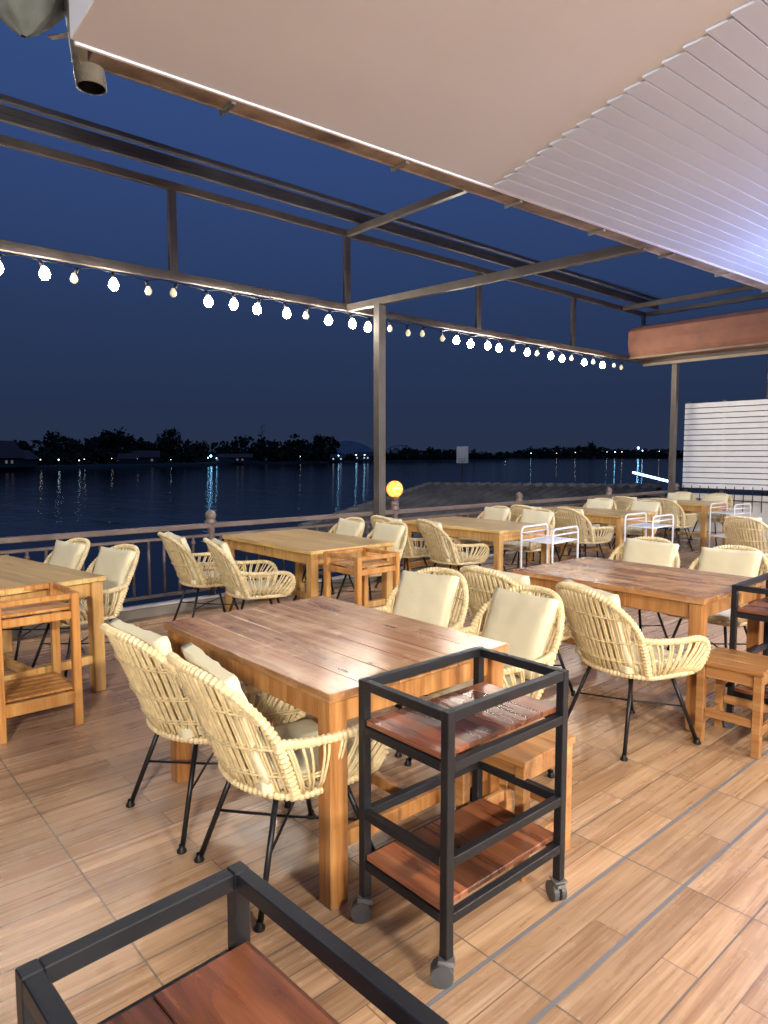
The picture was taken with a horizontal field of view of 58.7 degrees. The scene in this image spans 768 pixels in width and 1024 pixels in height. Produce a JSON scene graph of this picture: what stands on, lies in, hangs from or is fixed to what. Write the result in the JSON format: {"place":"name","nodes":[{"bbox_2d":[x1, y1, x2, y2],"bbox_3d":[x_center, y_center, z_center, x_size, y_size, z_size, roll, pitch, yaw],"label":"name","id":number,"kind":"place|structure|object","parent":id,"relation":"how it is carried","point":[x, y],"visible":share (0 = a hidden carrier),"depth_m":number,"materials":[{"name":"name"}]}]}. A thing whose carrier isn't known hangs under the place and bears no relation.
{"place":"outdoors","nodes":[
{"label":"outdoors","id":0,"kind":"place"},
{"bbox_2d":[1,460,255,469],"bbox_3d":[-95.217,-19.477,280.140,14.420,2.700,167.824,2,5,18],"label":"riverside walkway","id":1,"kind":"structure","parent":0,"point":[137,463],"depth_m":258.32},
{"bbox_2d":[0,457,679,470],"bbox_3d":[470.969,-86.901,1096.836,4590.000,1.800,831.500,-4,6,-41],"label":"shore ground","id":2,"kind":"structure","parent":0,"point":[110,465],"depth_m":282.46,"materials":[{"name":"soil"}]},
{"bbox_2d":[0,458,22,467],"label":"walls","id":3,"kind":"structure","parent":2,"relation":"on","point":[17,462],"depth_m":202.87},
{"bbox_2d":[0,440,26,457],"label":"roof","id":4,"kind":"structure","parent":3,"relation":"on","point":[10,449],"depth_m":204.14,"materials":[{"name":"blue"}]},
{"bbox_2d":[21,450,39,466],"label":"riverside house","id":5,"kind":"structure","parent":2,"relation":"on","point":[30,460],"depth_m":212.61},
{"bbox_2d":[116,453,138,463],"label":"riverside house","id":6,"kind":"structure","parent":2,"relation":"on","point":[127,458],"depth_m":271.17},
{"bbox_2d":[137,457,157,463],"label":"walls","id":7,"kind":"structure","parent":2,"relation":"on","point":[145,460],"depth_m":283.25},
{"bbox_2d":[130,451,159,456],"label":"roof","id":8,"kind":"structure","parent":7,"relation":"on","point":[149,453],"depth_m":284.29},
{"bbox_2d":[209,457,250,462],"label":"walls","id":9,"kind":"structure","parent":2,"relation":"on","point":[233,459],"depth_m":332.37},
{"bbox_2d":[208,454,252,456],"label":"roof","id":10,"kind":"structure","parent":9,"relation":"on","point":[233,455],"depth_m":333.65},
{"bbox_2d":[331,457,343,460],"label":"walls","id":11,"kind":"structure","parent":2,"relation":"on","point":[336,458],"depth_m":431.14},
{"bbox_2d":[330,454,344,456],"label":"roof","id":12,"kind":"structure","parent":11,"relation":"on","point":[336,455],"depth_m":432.39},
{"bbox_2d":[330,440,372,458],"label":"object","id":13,"kind":"structure","parent":2,"relation":"on","point":[346,447],"depth_m":484.25,"materials":[{"name":"blue"}]},
{"bbox_2d":[355,456,373,460],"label":"walls","id":14,"kind":"structure","parent":2,"relation":"on","point":[361,458],"depth_m":459.58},
{"bbox_2d":[354,452,373,455],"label":"roof","id":15,"kind":"structure","parent":14,"relation":"on","point":[365,453],"depth_m":460.85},
{"bbox_2d":[13,425,762,464],"bbox_3d":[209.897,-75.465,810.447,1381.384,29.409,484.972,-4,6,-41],"label":"distant trees","id":16,"kind":"object","parent":2,"relation":"on","point":[106,446],"visible":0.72,"depth_m":357.00,"materials":[{"name":"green plant"}]},
{"bbox_2d":[386,445,414,452],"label":"arched bridge","id":17,"kind":"structure","parent":2,"relation":"on","point":[398,447],"depth_m":555.24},
{"bbox_2d":[0,456,767,618],"bbox_3d":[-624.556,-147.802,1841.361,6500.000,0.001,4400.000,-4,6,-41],"label":"river water","id":18,"kind":"structure","parent":0,"point":[36,502],"depth_m":86.42,"materials":[{"name":"blue liquid"}]},
{"bbox_2d":[456,446,467,482],"bbox_3d":[3.421,-0.402,29.962,0.520,4.940,0.110,1,5,7],"label":"pole sign","id":19,"kind":"object","parent":18,"relation":"in","point":[462,454],"visible":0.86,"depth_m":29.75,"materials":[{"name":"white metal"}]},
{"bbox_2d":[400,490,664,563],"bbox_3d":[2.539,1.725,14.803,5.369,4.200,7.425,3,6,31],"label":"frame","id":20,"kind":"object","parent":18,"relation":"in","point":[659,495],"visible":0.07,"depth_m":16.37,"materials":[{"name":"wood"}]},
{"bbox_2d":[298,482,661,525],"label":"ridge caps","id":21,"kind":"object","parent":20,"relation":"on","point":[365,504],"visible":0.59,"depth_m":16.59,"materials":[{"name":"grey metal"}]},
{"bbox_2d":[307,483,659,559],"bbox_3d":[2.539,0.105,14.668,5.216,1.258,7.272,3,6,31],"label":"roof sheet","id":22,"kind":"object","parent":20,"relation":"on","point":[433,495],"visible":0.3,"depth_m":15.75,"materials":[{"name":"grey metal"}]},
{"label":"deck piles","id":23,"kind":"object","parent":18,"relation":"in","visible":0},
{"bbox_2d":[0,534,767,1023],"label":"deck floor","id":24,"kind":"structure","parent":23,"relation":"on","point":[658,914],"depth_m":2.54,"materials":[{"name":"brown wood"}]},
{"bbox_2d":[0,582,83,744],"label":"wooden trolley","id":25,"kind":"object","parent":24,"relation":"on","point":[55,682],"visible":1,"depth_m":3.85,"materials":[{"name":"brown wood"}]},
{"bbox_2d":[2,538,89,660],"bbox_3d":[-2.660,0.666,5.334,0.673,0.874,0.694,4,6,41],"label":"rattan armchair","id":26,"kind":"object","parent":24,"relation":"on","point":[71,553],"visible":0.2,"depth_m":5.36,"materials":[{"name":"fabric"}]},
{"bbox_2d":[0,555,105,691],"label":"dining table","id":27,"kind":"object","parent":24,"relation":"on","point":[15,571],"visible":0.86,"depth_m":4.43,"materials":[{"name":"brown wood"}]},
{"bbox_2d":[31,544,139,677],"bbox_3d":[-2.127,0.698,4.941,0.673,0.874,0.694,4,6,39],"label":"rattan armchair","id":28,"kind":"object","parent":24,"relation":"on","point":[116,566],"visible":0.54,"depth_m":4.92,"materials":[{"name":"fabric"}]},
{"bbox_2d":[100,618,291,854],"bbox_3d":[-0.824,0.865,2.922,0.694,0.874,0.672,-4,6,-43],"label":"rattan armchair","id":29,"kind":"object","parent":24,"relation":"on","point":[156,687],"visible":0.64,"depth_m":2.69,"materials":[{"name":"wicker"}]},
{"bbox_2d":[158,531,246,620],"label":"rattan armchair","id":30,"kind":"object","parent":24,"relation":"on","point":[189,571],"visible":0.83,"depth_m":5.93,"materials":[{"name":"wicker"}]},
{"bbox_2d":[15,861,448,1023],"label":"serving cart","id":31,"kind":"object","parent":24,"relation":"on","point":[242,979],"visible":1,"depth_m":1.05,"materials":[{"name":"black metal"}]},
{"bbox_2d":[203,538,295,611],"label":"rattan armchair","id":32,"kind":"object","parent":24,"relation":"on","point":[237,584],"visible":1,"depth_m":5.47,"materials":[{"name":"wicker"}]},
{"bbox_2d":[166,642,389,932],"bbox_3d":[-0.416,0.901,2.489,0.694,0.874,0.673,-4,6,-38],"label":"rattan armchair","id":33,"kind":"object","parent":24,"relation":"on","point":[254,751],"visible":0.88,"depth_m":2.27,"materials":[{"name":"wicker"}]},
{"bbox_2d":[222,529,394,612],"bbox_3d":[-0.745,0.628,6.474,0.928,0.760,1.500,-4,6,-41],"label":"dining table","id":34,"kind":"object","parent":24,"relation":"on","point":[308,548],"visible":0.62,"depth_m":6.19,"materials":[{"name":"brown wood"}]},
{"bbox_2d":[293,517,364,600],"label":"rattan armchair","id":35,"kind":"object","parent":24,"relation":"on","point":[352,526],"visible":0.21,"depth_m":7.26,"materials":[{"name":"fabric"}]},
{"bbox_2d":[164,596,508,910],"bbox_3d":[-0.258,0.911,3.054,0.928,0.760,1.300,-4,6,-41],"label":"dining table","id":36,"kind":"object","parent":24,"relation":"on","point":[318,658],"visible":0.7,"depth_m":2.71,"materials":[{"name":"brown wood"}]},
{"bbox_2d":[12,528,679,638],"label":"deck kerb","id":37,"kind":"structure","parent":24,"relation":"attached to","point":[146,610],"depth_m":6.80,"materials":[{"name":"concrete"}]},
{"bbox_2d":[0,483,679,617],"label":"deck railing","id":38,"kind":"object","parent":37,"relation":"on","point":[211,524],"visible":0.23,"depth_m":7.08,"materials":[{"name":"grey metal"}]},
{"bbox_2d":[386,481,402,507],"bbox_3d":[0.135,-0.222,8.676,0.214,0.352,0.214,-4,6,-41],"label":"globe lamp","id":39,"kind":"object","parent":38,"relation":"on","point":[394,489],"visible":0.98,"depth_m":8.60,"materials":[{"name":"yellow glass"}]},
{"bbox_2d":[632,471,667,481],"bbox_3d":[5.448,-0.614,13.908,0.092,0.410,0.836,-4,6,-41],"label":"tube lamp","id":40,"kind":"object","parent":38,"relation":"attached to","point":[649,476],"visible":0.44,"depth_m":13.88,"materials":[{"name":"white plastic"}]},
{"bbox_2d":[678,485,767,512],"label":"black fence","id":41,"kind":"object","parent":38,"relation":"attached to","point":[734,490],"visible":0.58,"depth_m":12.70,"materials":[{"name":"metal"}]},
{"bbox_2d":[323,547,399,607],"bbox_3d":[-0.180,0.703,5.509,0.440,0.770,0.440,-4,6,-41],"label":"wooden trolley","id":42,"kind":"object","parent":24,"relation":"on","point":[360,572],"visible":0.59,"depth_m":5.44,"materials":[{"name":"brown wood"}]},
{"bbox_2d":[336,521,407,599],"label":"rattan armchair","id":43,"kind":"object","parent":24,"relation":"on","point":[397,532],"visible":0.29,"depth_m":6.78,"materials":[{"name":"fabric"}]},
{"bbox_2d":[0,93,767,581],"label":"pergola frame","id":44,"kind":"object","parent":24,"relation":"on","point":[362,221],"visible":0.8,"depth_m":7.89,"materials":[{"name":"metal"}]},
{"bbox_2d":[0,254,622,369],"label":"string lights","id":45,"kind":"object","parent":44,"relation":"attached to","point":[44,273],"visible":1,"depth_m":8.01,"materials":[{"name":"white glass"}]},
{"bbox_2d":[69,0,767,282],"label":"soffit","id":46,"kind":"structure","parent":44,"relation":"attached to","point":[490,92],"depth_m":2.95,"materials":[{"name":"paint"}]},
{"bbox_2d":[74,40,767,284],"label":"trim","id":47,"kind":"structure","parent":46,"relation":"attached to","point":[160,72],"depth_m":3.71,"materials":[{"name":"paint"}]},
{"bbox_2d":[0,0,63,37],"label":"folded canvas","id":48,"kind":"object","parent":47,"relation":"attached to","point":[27,18],"visible":0.99,"depth_m":2.84,"materials":[{"name":"beige fabric"}]},
{"bbox_2d":[88,50,767,291],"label":"gutter","id":49,"kind":"object","parent":47,"relation":"attached to","point":[146,77],"visible":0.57,"depth_m":3.85,"materials":[{"name":"metal"}]},
{"bbox_2d":[47,0,106,95],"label":"drain spout","id":50,"kind":"object","parent":49,"relation":"attached to","point":[89,77],"visible":0.61,"depth_m":3.00,"materials":[{"name":"beige metal"}]},
{"bbox_2d":[219,100,767,291],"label":"gutter brackets","id":51,"kind":"object","parent":49,"relation":"attached to","point":[229,106],"visible":0.67,"depth_m":4.60,"materials":[{"name":"metal"}]},
{"bbox_2d":[494,0,767,280],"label":"panel boards","id":52,"kind":"object","parent":46,"relation":"attached to","point":[672,152],"visible":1,"depth_m":3.94,"materials":[{"name":"paint"}]},
{"bbox_2d":[628,307,767,366],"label":"rolled awning","id":53,"kind":"object","parent":44,"relation":"attached to","point":[741,330],"visible":1,"depth_m":12.18,"materials":[{"name":"fabric"}]},
{"bbox_2d":[761,354,767,495],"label":"utility pipes","id":54,"kind":"object","parent":44,"relation":"attached to","point":[765,493],"depth_m":13.01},
{"bbox_2d":[371,515,428,587],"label":"rattan armchair","id":55,"kind":"object","parent":24,"relation":"on","point":[411,551],"visible":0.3,"depth_m":7.63,"materials":[{"name":"wicker"}]},
{"bbox_2d":[373,567,468,757],"bbox_3d":[0.133,0.786,3.874,0.672,0.874,0.694,5,7,45],"label":"rattan armchair","id":56,"kind":"object","parent":24,"relation":"on","point":[423,595],"visible":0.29,"depth_m":3.93,"materials":[{"name":"fabric"}]},
{"bbox_2d":[416,518,489,573],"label":"rattan armchair","id":57,"kind":"object","parent":24,"relation":"on","point":[436,537],"visible":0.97,"depth_m":7.16,"materials":[{"name":"wicker"}]},
{"bbox_2d":[351,646,568,988],"bbox_3d":[0.261,0.944,2.292,0.654,0.820,0.453,-4,6,-41],"label":"serving cart","id":58,"kind":"object","parent":24,"relation":"on","point":[436,869],"visible":1,"depth_m":2.20,"materials":[{"name":"black metal"}]},
{"bbox_2d":[402,516,551,572],"bbox_3d":[1.054,0.503,7.983,0.928,0.760,1.500,-4,6,-41],"label":"dining table","id":59,"kind":"object","parent":24,"relation":"on","point":[498,533],"visible":0.59,"depth_m":7.62,"materials":[{"name":"brown wood"}]},
{"bbox_2d":[404,584,564,801],"bbox_3d":[0.525,0.830,3.353,0.694,0.874,0.673,-3,6,-33],"label":"rattan armchair","id":60,"kind":"object","parent":24,"relation":"on","point":[521,624],"visible":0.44,"depth_m":3.32,"materials":[{"name":"fabric"}]},
{"bbox_2d":[458,505,510,571],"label":"rattan armchair","id":61,"kind":"object","parent":24,"relation":"on","point":[499,512],"visible":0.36,"depth_m":8.91,"materials":[{"name":"fabric"}]},
{"bbox_2d":[455,722,575,881],"bbox_3d":[0.507,1.096,2.674,0.337,0.455,0.340,-4,6,-43],"label":"wooden stool","id":62,"kind":"object","parent":24,"relation":"on","point":[533,757],"visible":0.27,"depth_m":2.58,"materials":[{"name":"brown wood"}]},
{"bbox_2d":[459,564,575,696],"bbox_3d":[0.817,0.748,4.337,0.694,0.874,0.673,-4,6,-39],"label":"rattan armchair","id":63,"kind":"object","parent":24,"relation":"on","point":[482,582],"visible":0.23,"depth_m":4.15,"materials":[{"name":"wicker"}]},
{"bbox_2d":[491,508,554,568],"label":"rattan armchair","id":64,"kind":"object","parent":24,"relation":"on","point":[540,515],"visible":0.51,"depth_m":8.44,"materials":[{"name":"fabric"}]},
{"bbox_2d":[510,504,560,563],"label":"rattan armchair","id":65,"kind":"object","parent":24,"relation":"on","point":[516,510],"visible":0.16,"depth_m":9.41,"materials":[{"name":"wicker"}]},
{"bbox_2d":[520,523,578,597],"bbox_3d":[1.736,0.545,7.164,0.425,0.811,0.594,5,7,44],"label":"white serving cart","id":66,"kind":"object","parent":24,"relation":"on","point":[547,539],"visible":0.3,"depth_m":7.08,"materials":[{"name":"metal"}]},
{"bbox_2d":[553,507,613,561],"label":"rattan armchair","id":67,"kind":"object","parent":24,"relation":"on","point":[565,517],"visible":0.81,"depth_m":8.87,"materials":[{"name":"wicker"}]},
{"bbox_2d":[528,506,655,560],"bbox_3d":[2.941,0.356,9.768,0.928,0.760,1.500,-4,6,-41],"label":"dining table","id":68,"kind":"object","parent":24,"relation":"on","point":[616,517],"visible":0.48,"depth_m":9.29,"materials":[{"name":"brown wood"}]},
{"bbox_2d":[567,498,616,557],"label":"rattan armchair","id":69,"kind":"object","parent":24,"relation":"on","point":[606,503],"visible":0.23,"depth_m":10.68,"materials":[{"name":"fabric"}]},
{"bbox_2d":[611,496,637,546],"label":"rattan armchair","id":70,"kind":"object","parent":24,"relation":"on","point":[623,502],"visible":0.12,"depth_m":11.30,"materials":[{"name":"wicker"}]},
{"bbox_2d":[555,579,710,761],"bbox_3d":[1.285,0.799,3.719,0.694,0.874,0.672,-2,5,-23],"label":"rattan armchair","id":71,"kind":"object","parent":24,"relation":"on","point":[601,624],"visible":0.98,"depth_m":3.52,"materials":[{"name":"wicker"}]},
{"bbox_2d":[607,500,661,554],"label":"rattan armchair","id":72,"kind":"object","parent":24,"relation":"on","point":[648,505],"visible":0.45,"depth_m":10.12,"materials":[{"name":"fabric"}]},
{"bbox_2d":[513,557,765,730],"bbox_3d":[1.659,0.789,4.533,0.928,0.760,1.300,-4,6,-41],"label":"dining table","id":73,"kind":"object","parent":24,"relation":"on","point":[697,598],"visible":0.59,"depth_m":4.21,"materials":[{"name":"brown wood"}]},
{"bbox_2d":[608,536,679,649],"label":"rattan armchair","id":74,"kind":"object","parent":24,"relation":"on","point":[640,549],"visible":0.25,"depth_m":5.49,"materials":[{"name":"fabric"}]},
{"bbox_2d":[624,512,673,546],"bbox_3d":[3.341,0.425,8.621,0.594,0.811,0.426,-4,6,-41],"label":"white serving cart","id":75,"kind":"object","parent":24,"relation":"on","point":[652,525],"visible":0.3,"depth_m":8.55,"materials":[{"name":"metal"}]},
{"bbox_2d":[650,498,696,553],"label":"rattan armchair","id":76,"kind":"object","parent":24,"relation":"on","point":[668,506],"visible":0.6,"depth_m":10.79,"materials":[{"name":"wicker"}]},
{"bbox_2d":[623,498,730,551],"bbox_3d":[4.983,0.191,11.755,0.928,0.760,1.500,-4,6,-41],"label":"dining table","id":77,"kind":"object","parent":24,"relation":"on","point":[703,507],"visible":0.44,"depth_m":11.13,"materials":[{"name":"brown wood"}]},
{"bbox_2d":[665,491,695,541],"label":"rattan armchair","id":78,"kind":"object","parent":24,"relation":"on","point":[683,495],"visible":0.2,"depth_m":12.58,"materials":[{"name":"fabric"}]},
{"bbox_2d":[686,493,732,545],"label":"rattan armchair","id":79,"kind":"object","parent":24,"relation":"on","point":[719,497],"visible":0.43,"depth_m":12.03,"materials":[{"name":"wicker"}]},
{"bbox_2d":[663,545,767,686],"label":"rattan armchair","id":80,"kind":"object","parent":24,"relation":"on","point":[739,561],"visible":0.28,"depth_m":4.93,"materials":[{"name":"fabric"}]},
{"bbox_2d":[680,493,767,539],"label":"wall","id":81,"kind":"structure","parent":24,"relation":"on","point":[756,512],"depth_m":12.69,"materials":[{"name":"paint"}]},
{"bbox_2d":[682,399,767,492],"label":"slatted screen","id":82,"kind":"object","parent":24,"relation":"on","point":[722,450],"visible":0.97,"depth_m":13.05,"materials":[{"name":"white metal"}]},
{"bbox_2d":[708,502,750,547],"bbox_3d":[5.353,0.264,10.567,0.593,0.811,0.425,-4,6,-37],"label":"white serving cart","id":83,"kind":"object","parent":24,"relation":"on","point":[733,512],"visible":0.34,"depth_m":10.52,"materials":[{"name":"metal"}]},
{"bbox_2d":[694,647,767,759],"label":"wooden stool","id":84,"kind":"object","parent":24,"relation":"on","point":[722,666],"visible":0.88,"depth_m":3.60,"materials":[{"name":"brown wood"}]},
{"bbox_2d":[723,573,767,728],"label":"serving cart","id":85,"kind":"object","parent":24,"relation":"on","point":[757,610],"visible":0.56,"depth_m":3.83,"materials":[{"name":"black metal"}]},
{"bbox_2d":[723,515,767,574],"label":"rattan armchair","id":86,"kind":"object","parent":24,"relation":"on","point":[747,531],"visible":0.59,"depth_m":7.62,"materials":[{"name":"wicker"}]},
{"bbox_2d":[0,13,767,455],"label":"sky","id":87,"kind":"structure","parent":0,"point":[84,358],"materials":[{"name":"blue"}]}
]}

